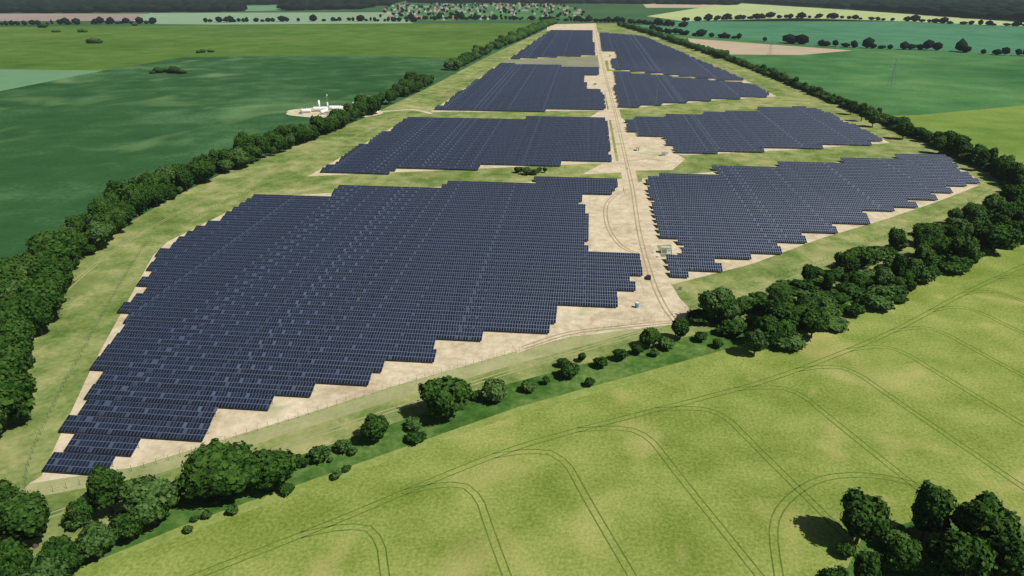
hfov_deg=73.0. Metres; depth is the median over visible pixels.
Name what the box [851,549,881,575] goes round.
tree
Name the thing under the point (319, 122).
tree
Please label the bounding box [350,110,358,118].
tree
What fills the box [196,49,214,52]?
olive hedge
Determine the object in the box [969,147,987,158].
tree
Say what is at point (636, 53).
solar tables
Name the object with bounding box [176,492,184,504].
shrub
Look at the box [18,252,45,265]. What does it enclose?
tree
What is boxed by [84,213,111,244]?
tree
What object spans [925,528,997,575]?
tree
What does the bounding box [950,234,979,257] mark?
tree
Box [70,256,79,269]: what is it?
tree
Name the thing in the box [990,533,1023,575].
tree
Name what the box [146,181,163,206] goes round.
tree
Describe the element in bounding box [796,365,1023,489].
tramline
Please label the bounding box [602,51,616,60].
pad
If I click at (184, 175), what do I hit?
tree
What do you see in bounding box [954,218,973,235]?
tree
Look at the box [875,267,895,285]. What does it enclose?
tree
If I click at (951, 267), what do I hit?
shrub
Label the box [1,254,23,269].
tree
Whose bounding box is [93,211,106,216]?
tree
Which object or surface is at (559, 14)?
village houses
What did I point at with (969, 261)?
shrub
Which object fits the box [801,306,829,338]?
tree
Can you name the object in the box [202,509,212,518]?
shrub
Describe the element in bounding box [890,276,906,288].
tree
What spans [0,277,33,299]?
tree
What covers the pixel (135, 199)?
tree
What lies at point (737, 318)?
shrub
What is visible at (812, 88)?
tree
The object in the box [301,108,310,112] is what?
gas vessel
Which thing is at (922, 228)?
tree
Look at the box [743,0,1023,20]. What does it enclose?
forest
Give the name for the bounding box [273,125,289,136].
tree
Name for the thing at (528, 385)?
shrub
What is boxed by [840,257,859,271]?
tree
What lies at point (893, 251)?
shrub
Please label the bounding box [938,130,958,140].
tree
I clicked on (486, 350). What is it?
sand band
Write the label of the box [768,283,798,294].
shrub
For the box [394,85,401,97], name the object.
tree
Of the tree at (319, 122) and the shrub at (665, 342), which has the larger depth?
the tree at (319, 122)
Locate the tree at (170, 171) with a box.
[154,165,176,183]
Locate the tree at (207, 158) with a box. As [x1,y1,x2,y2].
[200,153,211,161]
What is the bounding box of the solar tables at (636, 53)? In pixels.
[599,32,743,79]
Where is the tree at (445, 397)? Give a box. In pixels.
[416,375,473,418]
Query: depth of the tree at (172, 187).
415.92 m
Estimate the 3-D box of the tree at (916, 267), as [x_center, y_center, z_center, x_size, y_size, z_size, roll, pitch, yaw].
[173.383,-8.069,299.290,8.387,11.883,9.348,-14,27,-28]
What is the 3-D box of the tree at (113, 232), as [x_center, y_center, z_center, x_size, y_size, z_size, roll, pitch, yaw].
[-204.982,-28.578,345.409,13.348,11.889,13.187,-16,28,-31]
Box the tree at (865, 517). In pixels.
[839,486,892,543]
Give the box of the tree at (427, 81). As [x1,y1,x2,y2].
[422,79,429,84]
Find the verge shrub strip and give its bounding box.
[30,263,940,568]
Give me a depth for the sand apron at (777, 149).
538.90 m
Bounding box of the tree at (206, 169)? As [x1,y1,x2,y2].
[198,159,215,182]
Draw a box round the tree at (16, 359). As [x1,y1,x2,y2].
[0,337,32,376]
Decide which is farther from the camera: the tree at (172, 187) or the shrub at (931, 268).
the tree at (172, 187)
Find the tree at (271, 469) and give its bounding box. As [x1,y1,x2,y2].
[245,448,300,489]
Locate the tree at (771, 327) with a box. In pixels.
[753,314,785,344]
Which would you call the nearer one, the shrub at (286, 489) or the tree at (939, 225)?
the shrub at (286, 489)
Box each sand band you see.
[31,293,643,482]
[672,183,978,283]
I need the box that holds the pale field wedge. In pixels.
[0,69,102,90]
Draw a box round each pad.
[286,108,382,117]
[582,161,631,174]
[585,75,606,91]
[590,190,641,259]
[591,109,620,119]
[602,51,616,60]
[627,133,684,170]
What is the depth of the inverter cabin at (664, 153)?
515.13 m
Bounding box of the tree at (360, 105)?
[352,101,365,111]
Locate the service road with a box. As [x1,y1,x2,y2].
[593,27,686,320]
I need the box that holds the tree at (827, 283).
[821,271,834,290]
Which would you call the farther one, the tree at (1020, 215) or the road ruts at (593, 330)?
the tree at (1020, 215)
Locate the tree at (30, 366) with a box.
[20,346,35,369]
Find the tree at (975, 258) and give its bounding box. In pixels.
[969,255,978,266]
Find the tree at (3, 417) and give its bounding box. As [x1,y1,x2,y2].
[0,407,6,433]
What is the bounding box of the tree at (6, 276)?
[0,268,23,283]
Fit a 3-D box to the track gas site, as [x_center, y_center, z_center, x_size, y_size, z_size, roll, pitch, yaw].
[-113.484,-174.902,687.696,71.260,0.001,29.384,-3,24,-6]
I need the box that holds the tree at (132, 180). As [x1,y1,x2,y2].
[128,175,138,183]
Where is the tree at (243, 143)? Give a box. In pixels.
[232,138,253,149]
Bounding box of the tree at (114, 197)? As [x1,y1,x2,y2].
[103,192,119,202]
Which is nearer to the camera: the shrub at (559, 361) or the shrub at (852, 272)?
the shrub at (559, 361)
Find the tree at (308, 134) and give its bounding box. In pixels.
[302,126,312,142]
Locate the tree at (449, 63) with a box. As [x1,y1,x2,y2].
[444,60,453,69]
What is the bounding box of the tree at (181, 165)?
[171,163,185,167]
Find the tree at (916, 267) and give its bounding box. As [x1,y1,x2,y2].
[905,257,925,275]
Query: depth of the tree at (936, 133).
542.74 m
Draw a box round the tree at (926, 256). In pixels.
[911,244,936,265]
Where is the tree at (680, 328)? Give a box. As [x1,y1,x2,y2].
[671,317,689,339]
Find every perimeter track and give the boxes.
[0,325,666,536]
[33,54,515,342]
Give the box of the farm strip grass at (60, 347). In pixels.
[0,23,1003,556]
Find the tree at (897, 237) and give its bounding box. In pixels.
[888,226,906,247]
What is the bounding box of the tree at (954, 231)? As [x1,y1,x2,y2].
[946,227,963,237]
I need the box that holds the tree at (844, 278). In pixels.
[840,273,848,282]
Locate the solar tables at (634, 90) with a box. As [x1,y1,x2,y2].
[613,71,768,107]
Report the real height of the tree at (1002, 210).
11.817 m
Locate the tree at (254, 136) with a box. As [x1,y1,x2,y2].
[250,134,264,144]
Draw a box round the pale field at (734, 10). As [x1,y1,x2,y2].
[649,3,1023,25]
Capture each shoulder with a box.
[606,71,618,111]
[614,118,627,161]
[635,180,674,286]
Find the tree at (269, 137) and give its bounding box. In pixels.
[265,133,271,146]
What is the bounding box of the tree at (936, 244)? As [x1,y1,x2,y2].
[914,233,945,253]
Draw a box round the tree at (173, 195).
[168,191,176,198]
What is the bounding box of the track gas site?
[367,109,432,114]
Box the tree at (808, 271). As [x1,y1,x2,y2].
[801,264,815,278]
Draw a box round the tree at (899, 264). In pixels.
[891,252,907,276]
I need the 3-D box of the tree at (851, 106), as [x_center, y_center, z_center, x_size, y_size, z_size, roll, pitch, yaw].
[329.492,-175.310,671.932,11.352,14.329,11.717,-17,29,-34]
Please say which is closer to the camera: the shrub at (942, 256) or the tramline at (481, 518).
the tramline at (481, 518)
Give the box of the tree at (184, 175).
[175,167,193,191]
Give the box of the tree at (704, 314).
[698,310,715,322]
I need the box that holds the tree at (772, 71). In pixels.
[770,69,776,74]
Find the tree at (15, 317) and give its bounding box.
[1,314,20,322]
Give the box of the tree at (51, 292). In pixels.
[16,279,66,310]
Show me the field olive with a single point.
(42, 48)
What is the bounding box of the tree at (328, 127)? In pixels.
[323,118,331,134]
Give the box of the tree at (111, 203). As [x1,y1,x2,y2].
[104,197,119,209]
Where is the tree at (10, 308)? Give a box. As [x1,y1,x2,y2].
[0,300,31,322]
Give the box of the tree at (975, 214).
[968,208,989,221]
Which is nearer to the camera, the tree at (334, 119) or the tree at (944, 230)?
the tree at (944, 230)
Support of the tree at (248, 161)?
on the ground at (634, 12)
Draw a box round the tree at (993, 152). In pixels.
[987,147,998,162]
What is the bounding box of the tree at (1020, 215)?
[1015,210,1023,221]
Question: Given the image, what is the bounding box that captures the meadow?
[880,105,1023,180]
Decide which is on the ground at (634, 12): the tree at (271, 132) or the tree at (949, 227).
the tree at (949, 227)
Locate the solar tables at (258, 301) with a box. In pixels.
[41,176,642,473]
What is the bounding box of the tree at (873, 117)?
[866,110,882,126]
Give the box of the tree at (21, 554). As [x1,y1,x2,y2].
[0,536,33,570]
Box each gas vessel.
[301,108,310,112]
[313,106,327,111]
[331,106,343,109]
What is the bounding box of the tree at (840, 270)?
[834,266,845,279]
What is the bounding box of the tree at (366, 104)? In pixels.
[363,100,369,115]
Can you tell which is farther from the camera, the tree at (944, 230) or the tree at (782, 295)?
the tree at (944, 230)
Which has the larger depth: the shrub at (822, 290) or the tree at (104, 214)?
the tree at (104, 214)
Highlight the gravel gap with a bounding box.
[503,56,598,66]
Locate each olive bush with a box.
[37,23,47,27]
[77,28,87,31]
[85,37,102,42]
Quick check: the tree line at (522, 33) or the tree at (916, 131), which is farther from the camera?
the tree line at (522, 33)
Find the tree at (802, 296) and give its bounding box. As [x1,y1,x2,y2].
[796,294,806,304]
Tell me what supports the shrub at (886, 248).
on the ground at (634, 12)
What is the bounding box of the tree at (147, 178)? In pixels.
[137,170,163,184]
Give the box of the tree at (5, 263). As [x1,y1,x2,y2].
[0,257,14,272]
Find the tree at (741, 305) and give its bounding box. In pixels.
[737,301,744,314]
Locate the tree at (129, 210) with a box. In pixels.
[119,202,136,225]
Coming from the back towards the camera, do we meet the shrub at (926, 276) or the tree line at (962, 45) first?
the tree line at (962, 45)
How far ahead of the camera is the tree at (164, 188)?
402.10 m
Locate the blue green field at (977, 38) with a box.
[636,21,1023,55]
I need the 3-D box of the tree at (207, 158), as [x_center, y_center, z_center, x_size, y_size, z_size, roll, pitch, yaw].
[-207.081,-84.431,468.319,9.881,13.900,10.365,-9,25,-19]
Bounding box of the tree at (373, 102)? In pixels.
[366,95,381,114]
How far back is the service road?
464.42 m
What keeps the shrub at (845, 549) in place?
on the ground at (634, 12)
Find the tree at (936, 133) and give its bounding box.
[932,130,941,138]
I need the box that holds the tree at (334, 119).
[326,114,339,131]
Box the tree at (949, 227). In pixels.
[945,224,955,234]
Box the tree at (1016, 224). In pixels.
[1005,220,1023,235]
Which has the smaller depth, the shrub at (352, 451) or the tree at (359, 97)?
the shrub at (352, 451)
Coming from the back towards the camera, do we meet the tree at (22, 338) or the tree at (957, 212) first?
the tree at (957, 212)
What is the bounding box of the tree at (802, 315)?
[798,311,805,332]
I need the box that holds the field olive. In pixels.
[0,23,536,69]
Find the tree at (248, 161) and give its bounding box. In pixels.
[242,152,251,167]
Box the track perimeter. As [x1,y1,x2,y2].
[649,36,1000,317]
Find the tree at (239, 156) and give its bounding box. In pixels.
[229,148,248,169]
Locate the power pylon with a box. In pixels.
[887,59,897,85]
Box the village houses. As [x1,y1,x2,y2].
[381,2,580,19]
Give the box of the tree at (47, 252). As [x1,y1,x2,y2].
[35,248,57,257]
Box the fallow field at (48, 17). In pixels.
[0,14,145,20]
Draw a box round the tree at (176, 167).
[171,164,181,185]
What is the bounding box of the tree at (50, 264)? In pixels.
[26,256,66,274]
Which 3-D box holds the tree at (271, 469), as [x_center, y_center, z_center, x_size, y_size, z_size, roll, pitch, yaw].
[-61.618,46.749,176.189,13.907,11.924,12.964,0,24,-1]
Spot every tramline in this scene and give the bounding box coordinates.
[301,523,389,575]
[404,482,511,575]
[493,449,636,575]
[578,426,763,575]
[658,406,858,549]
[736,385,919,489]
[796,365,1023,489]
[848,345,1023,426]
[893,326,1023,377]
[930,306,1023,334]
[964,290,1023,301]
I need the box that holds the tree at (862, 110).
[858,102,867,120]
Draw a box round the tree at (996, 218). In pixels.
[990,212,1010,224]
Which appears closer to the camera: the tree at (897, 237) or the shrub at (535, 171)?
the tree at (897, 237)
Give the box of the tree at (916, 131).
[913,126,926,135]
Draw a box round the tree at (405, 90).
[402,86,409,96]
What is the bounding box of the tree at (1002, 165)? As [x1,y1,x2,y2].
[997,159,1017,176]
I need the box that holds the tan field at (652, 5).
[642,3,718,7]
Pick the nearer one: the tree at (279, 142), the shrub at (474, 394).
the shrub at (474, 394)
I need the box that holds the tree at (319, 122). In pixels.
[309,115,326,130]
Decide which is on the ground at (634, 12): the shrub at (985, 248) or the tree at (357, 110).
the tree at (357, 110)
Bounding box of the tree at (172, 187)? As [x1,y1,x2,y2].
[167,183,176,191]
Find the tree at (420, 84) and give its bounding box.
[415,80,423,91]
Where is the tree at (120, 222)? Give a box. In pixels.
[111,214,127,233]
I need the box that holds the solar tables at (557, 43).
[510,30,594,58]
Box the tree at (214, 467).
[172,438,254,498]
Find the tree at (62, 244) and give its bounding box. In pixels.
[20,230,79,258]
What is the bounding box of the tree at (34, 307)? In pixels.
[13,290,53,335]
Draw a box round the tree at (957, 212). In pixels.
[947,207,962,218]
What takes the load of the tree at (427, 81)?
on the ground at (634, 12)
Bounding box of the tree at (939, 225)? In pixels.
[932,223,943,228]
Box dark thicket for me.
[149,66,187,73]
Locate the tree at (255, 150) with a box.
[243,145,262,157]
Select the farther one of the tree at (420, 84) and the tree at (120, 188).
the tree at (420, 84)
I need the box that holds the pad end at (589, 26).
[547,23,595,29]
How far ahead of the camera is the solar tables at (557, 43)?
1357.26 m
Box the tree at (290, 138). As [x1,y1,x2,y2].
[285,134,294,148]
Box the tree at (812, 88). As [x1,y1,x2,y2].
[809,85,815,94]
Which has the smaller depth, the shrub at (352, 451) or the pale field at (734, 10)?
the shrub at (352, 451)
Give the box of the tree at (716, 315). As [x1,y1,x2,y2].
[711,293,737,322]
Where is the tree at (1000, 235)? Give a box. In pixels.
[974,222,1022,252]
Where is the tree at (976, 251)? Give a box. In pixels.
[968,244,979,258]
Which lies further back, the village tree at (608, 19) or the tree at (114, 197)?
the village tree at (608, 19)
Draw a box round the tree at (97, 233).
[82,219,114,249]
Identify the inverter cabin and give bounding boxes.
[660,246,670,253]
[661,151,667,155]
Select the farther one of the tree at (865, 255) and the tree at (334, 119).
the tree at (334, 119)
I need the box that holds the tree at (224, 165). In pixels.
[217,160,233,172]
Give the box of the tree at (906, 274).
[898,269,912,279]
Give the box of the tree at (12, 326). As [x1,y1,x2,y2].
[0,317,35,340]
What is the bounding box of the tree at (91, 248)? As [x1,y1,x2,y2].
[84,244,95,254]
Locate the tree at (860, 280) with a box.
[849,273,872,287]
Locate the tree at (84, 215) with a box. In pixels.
[79,212,88,223]
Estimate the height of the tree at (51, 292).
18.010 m
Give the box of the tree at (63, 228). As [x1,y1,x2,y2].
[57,224,76,233]
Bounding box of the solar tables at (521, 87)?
[434,63,605,111]
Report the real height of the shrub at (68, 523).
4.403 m
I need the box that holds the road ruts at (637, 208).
[594,24,675,320]
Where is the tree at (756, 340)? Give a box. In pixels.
[743,328,768,355]
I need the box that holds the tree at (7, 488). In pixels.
[0,478,20,501]
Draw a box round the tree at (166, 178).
[158,172,171,184]
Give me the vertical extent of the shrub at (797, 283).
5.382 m
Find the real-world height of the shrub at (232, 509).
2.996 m
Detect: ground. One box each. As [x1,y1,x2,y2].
[0,0,1023,254]
[386,4,584,20]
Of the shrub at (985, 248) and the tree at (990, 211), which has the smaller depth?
the shrub at (985, 248)
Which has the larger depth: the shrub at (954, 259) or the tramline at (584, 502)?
the shrub at (954, 259)
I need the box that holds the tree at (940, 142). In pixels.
[933,135,947,153]
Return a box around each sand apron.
[42,179,643,474]
[309,120,615,175]
[431,67,606,111]
[508,33,596,59]
[598,33,750,82]
[612,72,774,108]
[624,119,888,154]
[642,158,975,279]
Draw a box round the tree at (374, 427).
[358,413,389,441]
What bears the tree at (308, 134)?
on the ground at (634, 12)
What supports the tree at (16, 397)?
on the ground at (634, 12)
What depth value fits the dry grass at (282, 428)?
212.01 m
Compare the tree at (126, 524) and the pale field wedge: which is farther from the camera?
the pale field wedge
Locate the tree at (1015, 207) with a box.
[1001,201,1023,218]
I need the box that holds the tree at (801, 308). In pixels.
[794,304,806,311]
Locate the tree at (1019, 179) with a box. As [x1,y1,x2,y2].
[1014,173,1023,185]
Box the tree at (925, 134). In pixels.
[918,129,931,141]
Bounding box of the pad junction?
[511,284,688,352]
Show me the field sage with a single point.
(179, 18)
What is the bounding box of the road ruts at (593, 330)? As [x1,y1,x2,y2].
[522,320,671,348]
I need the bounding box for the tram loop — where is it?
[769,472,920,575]
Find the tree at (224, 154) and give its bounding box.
[215,148,232,162]
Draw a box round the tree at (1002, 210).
[994,205,1012,219]
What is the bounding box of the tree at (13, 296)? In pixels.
[0,291,19,304]
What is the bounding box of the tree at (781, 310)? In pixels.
[761,299,801,329]
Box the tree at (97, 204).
[87,197,111,215]
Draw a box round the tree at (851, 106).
[846,101,857,114]
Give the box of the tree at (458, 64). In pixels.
[454,60,462,69]
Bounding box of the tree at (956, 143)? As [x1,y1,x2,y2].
[946,135,971,152]
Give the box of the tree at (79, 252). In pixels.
[76,245,81,258]
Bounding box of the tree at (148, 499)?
[118,473,179,524]
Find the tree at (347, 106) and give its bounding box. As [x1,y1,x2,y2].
[343,102,353,110]
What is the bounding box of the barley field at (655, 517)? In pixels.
[85,243,1023,575]
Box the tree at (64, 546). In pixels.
[34,534,84,571]
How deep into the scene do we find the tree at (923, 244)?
309.65 m
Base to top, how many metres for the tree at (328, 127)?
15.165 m
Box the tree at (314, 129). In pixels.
[308,125,318,139]
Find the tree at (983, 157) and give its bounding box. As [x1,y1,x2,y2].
[976,149,990,170]
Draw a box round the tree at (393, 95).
[388,90,395,103]
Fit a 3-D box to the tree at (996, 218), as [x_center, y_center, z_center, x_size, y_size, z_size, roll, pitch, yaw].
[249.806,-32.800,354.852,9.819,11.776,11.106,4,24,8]
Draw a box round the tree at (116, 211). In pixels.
[107,207,128,229]
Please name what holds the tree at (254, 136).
on the dark field at (71, 146)
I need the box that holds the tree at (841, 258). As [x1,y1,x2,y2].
[833,251,859,270]
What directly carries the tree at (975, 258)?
on the ground at (634, 12)
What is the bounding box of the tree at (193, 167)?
[185,161,203,183]
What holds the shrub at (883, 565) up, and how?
on the grove floor
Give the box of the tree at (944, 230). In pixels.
[934,225,946,234]
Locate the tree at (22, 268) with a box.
[16,258,37,275]
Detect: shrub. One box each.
[61,514,92,530]
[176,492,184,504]
[182,525,193,532]
[190,515,199,521]
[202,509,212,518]
[207,495,226,505]
[226,503,238,514]
[278,482,294,495]
[298,458,308,466]
[307,444,330,462]
[331,469,341,479]
[334,439,351,452]
[342,465,351,471]
[348,447,357,455]
[405,416,421,430]
[406,430,426,443]
[471,391,479,399]
[479,377,506,401]
[521,167,531,174]
[521,379,536,391]
[531,169,538,174]
[542,375,550,382]
[556,358,567,365]
[560,360,579,377]
[577,352,585,361]
[584,377,595,385]
[592,356,607,366]
[612,349,628,360]
[631,344,643,354]
[650,348,659,356]
[658,335,674,349]
[687,309,713,323]
[694,331,707,340]
[712,338,723,346]
[715,324,728,334]
[717,315,743,325]
[721,320,742,332]
[729,327,742,337]
[737,295,758,303]
[738,316,746,328]
[739,301,751,312]
[745,318,752,324]
[748,291,767,302]
[750,301,764,311]
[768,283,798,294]
[771,331,805,349]
[775,279,803,292]
[792,279,803,287]
[795,297,818,305]
[796,296,819,308]
[799,290,824,296]
[800,278,814,290]
[802,278,822,289]
[807,293,837,305]
[809,287,825,293]
[810,292,834,306]
[815,266,825,276]
[818,303,843,317]
[825,289,840,294]
[826,316,849,331]
[830,269,840,280]
[833,292,851,301]
[834,541,856,557]
[835,282,860,293]
[837,304,847,311]
[844,303,865,316]
[845,270,858,280]
[845,287,869,297]
[854,298,861,303]
[857,267,875,283]
[860,292,895,310]
[866,284,896,297]
[873,247,888,259]
[873,251,883,260]
[873,264,884,269]
[876,246,892,251]
[878,553,888,570]
[882,255,894,266]
[882,527,909,548]
[885,248,897,258]
[888,124,896,129]
[889,242,908,248]
[889,285,907,296]
[891,295,909,302]
[915,269,937,282]
[925,265,938,271]
[933,255,940,263]
[937,253,947,260]
[938,261,964,273]
[944,217,962,224]
[945,252,956,258]
[947,256,963,261]
[952,262,971,272]
[960,153,969,161]
[960,257,974,265]
[969,157,975,163]
[976,163,990,170]
[979,243,994,252]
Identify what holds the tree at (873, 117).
on the ground at (634, 12)
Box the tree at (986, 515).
[950,490,1023,541]
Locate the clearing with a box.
[245,5,282,10]
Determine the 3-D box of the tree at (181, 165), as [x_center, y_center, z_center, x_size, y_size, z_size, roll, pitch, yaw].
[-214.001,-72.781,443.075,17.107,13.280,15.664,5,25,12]
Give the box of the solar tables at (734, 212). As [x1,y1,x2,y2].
[646,153,979,277]
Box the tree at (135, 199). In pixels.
[124,188,144,216]
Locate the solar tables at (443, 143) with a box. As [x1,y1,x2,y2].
[320,116,611,173]
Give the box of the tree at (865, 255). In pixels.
[840,245,877,267]
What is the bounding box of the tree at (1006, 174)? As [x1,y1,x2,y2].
[1002,168,1010,179]
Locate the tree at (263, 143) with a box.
[256,136,270,157]
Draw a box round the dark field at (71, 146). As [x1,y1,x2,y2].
[0,56,453,258]
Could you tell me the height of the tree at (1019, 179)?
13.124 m
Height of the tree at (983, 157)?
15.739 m
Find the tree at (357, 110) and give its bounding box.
[354,108,360,120]
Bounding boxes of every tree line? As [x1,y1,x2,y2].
[0,16,156,25]
[203,14,417,21]
[505,18,557,43]
[617,21,729,58]
[649,24,1023,54]
[681,12,1023,25]
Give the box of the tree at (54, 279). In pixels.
[13,274,67,292]
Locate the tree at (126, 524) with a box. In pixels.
[110,511,143,539]
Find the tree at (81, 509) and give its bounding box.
[64,497,96,523]
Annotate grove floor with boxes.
[847,520,1023,575]
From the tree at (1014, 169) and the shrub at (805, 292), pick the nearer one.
the shrub at (805, 292)
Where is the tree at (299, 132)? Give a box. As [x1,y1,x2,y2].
[290,124,305,145]
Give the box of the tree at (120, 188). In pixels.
[102,179,134,200]
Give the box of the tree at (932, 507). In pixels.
[909,479,957,541]
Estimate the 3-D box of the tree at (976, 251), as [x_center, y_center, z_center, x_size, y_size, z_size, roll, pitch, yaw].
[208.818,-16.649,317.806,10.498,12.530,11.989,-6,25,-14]
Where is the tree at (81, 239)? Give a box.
[70,230,87,259]
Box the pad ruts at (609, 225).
[603,188,637,252]
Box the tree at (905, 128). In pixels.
[896,120,913,138]
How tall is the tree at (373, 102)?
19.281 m
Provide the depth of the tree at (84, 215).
357.69 m
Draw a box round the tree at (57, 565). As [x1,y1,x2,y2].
[18,554,74,575]
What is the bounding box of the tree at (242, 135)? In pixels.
[233,131,253,144]
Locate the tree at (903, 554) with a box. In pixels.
[883,533,927,572]
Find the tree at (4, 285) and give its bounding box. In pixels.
[0,281,9,293]
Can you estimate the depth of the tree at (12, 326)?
231.04 m
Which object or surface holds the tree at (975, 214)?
on the ground at (634, 12)
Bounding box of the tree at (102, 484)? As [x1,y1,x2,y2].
[85,465,125,513]
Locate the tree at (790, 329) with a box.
[780,319,796,337]
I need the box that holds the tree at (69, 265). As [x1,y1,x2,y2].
[62,256,73,270]
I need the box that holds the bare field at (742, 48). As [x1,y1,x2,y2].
[688,38,850,54]
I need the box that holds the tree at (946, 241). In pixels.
[928,232,951,253]
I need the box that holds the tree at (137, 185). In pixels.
[128,182,146,189]
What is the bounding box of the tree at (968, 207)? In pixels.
[961,200,984,216]
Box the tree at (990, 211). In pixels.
[986,208,994,214]
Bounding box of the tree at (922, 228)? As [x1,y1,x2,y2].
[911,223,943,237]
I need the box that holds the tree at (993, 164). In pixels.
[990,157,997,167]
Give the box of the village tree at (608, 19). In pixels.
[391,12,688,26]
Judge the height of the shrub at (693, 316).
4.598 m
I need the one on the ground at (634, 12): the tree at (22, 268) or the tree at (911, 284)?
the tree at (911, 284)
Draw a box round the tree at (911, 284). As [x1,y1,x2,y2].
[906,278,917,293]
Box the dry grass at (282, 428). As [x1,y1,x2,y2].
[24,328,645,495]
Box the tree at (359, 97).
[354,93,368,101]
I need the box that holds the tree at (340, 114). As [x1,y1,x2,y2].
[329,108,346,128]
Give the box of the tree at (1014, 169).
[1008,162,1023,180]
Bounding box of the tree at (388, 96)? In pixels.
[384,90,392,104]
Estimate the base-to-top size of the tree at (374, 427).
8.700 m
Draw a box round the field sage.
[131,12,411,24]
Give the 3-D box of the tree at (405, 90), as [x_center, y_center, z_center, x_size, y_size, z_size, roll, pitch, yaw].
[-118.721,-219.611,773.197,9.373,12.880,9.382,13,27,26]
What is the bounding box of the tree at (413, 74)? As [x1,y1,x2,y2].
[404,71,417,82]
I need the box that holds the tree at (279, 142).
[272,134,287,152]
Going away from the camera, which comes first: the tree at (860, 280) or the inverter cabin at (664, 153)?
the tree at (860, 280)
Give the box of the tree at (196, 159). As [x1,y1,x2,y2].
[192,156,203,161]
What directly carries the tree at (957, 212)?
on the ground at (634, 12)
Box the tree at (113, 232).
[108,218,116,235]
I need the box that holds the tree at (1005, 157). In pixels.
[995,154,1015,169]
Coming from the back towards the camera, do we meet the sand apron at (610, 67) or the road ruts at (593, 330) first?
the sand apron at (610, 67)
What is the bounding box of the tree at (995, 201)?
[982,193,1006,208]
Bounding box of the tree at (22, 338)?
[0,330,34,353]
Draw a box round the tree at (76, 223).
[64,216,84,233]
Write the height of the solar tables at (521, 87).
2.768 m
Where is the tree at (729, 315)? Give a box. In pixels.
[721,305,740,320]
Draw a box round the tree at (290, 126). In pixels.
[287,124,301,142]
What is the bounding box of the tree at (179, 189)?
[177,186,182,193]
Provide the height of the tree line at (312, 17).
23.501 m
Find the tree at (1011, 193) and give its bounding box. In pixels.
[1000,184,1023,202]
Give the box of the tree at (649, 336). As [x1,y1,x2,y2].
[638,327,661,347]
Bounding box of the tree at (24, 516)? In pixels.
[0,490,50,548]
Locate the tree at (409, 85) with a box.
[402,79,413,91]
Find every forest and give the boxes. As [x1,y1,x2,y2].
[0,0,403,12]
[406,0,743,4]
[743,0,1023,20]
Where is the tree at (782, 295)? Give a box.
[768,289,792,303]
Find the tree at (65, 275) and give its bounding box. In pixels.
[23,270,76,293]
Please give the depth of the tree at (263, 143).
503.91 m
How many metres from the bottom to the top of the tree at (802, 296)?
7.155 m
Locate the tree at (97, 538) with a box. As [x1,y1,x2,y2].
[74,519,118,557]
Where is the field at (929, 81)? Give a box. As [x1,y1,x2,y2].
[663,33,1023,115]
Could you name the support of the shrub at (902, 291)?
on the ground at (634, 12)
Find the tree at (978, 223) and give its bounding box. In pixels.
[970,219,992,237]
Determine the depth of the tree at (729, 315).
257.50 m
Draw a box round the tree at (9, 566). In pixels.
[0,550,21,575]
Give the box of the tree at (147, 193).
[137,185,153,210]
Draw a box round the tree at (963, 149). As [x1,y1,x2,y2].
[958,145,971,153]
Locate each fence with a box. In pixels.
[24,33,540,490]
[37,311,672,491]
[626,28,997,183]
[685,183,999,308]
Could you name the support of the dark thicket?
on the dark field at (71, 146)
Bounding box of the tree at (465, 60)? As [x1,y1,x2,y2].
[463,58,469,64]
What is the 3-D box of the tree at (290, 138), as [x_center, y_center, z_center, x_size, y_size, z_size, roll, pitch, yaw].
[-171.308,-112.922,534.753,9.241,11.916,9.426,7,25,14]
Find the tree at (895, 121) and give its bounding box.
[889,117,901,124]
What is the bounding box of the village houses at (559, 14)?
[379,1,584,19]
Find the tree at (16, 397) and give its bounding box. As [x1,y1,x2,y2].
[0,370,37,429]
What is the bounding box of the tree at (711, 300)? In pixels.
[698,286,738,322]
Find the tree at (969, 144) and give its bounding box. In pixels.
[964,142,973,148]
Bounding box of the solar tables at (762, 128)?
[625,106,882,153]
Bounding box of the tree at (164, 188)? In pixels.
[158,182,169,203]
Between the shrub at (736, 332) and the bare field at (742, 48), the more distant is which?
the bare field at (742, 48)
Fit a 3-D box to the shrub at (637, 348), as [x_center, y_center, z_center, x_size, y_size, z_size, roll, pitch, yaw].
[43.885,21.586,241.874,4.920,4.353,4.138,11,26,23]
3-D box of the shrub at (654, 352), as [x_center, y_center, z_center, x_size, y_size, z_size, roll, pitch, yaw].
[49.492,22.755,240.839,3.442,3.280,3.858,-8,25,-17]
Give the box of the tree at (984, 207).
[975,203,987,212]
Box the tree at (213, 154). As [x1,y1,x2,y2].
[208,149,218,170]
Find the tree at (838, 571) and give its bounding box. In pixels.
[817,564,849,575]
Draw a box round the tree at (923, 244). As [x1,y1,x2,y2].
[914,243,928,252]
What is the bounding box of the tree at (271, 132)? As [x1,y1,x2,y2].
[263,130,274,135]

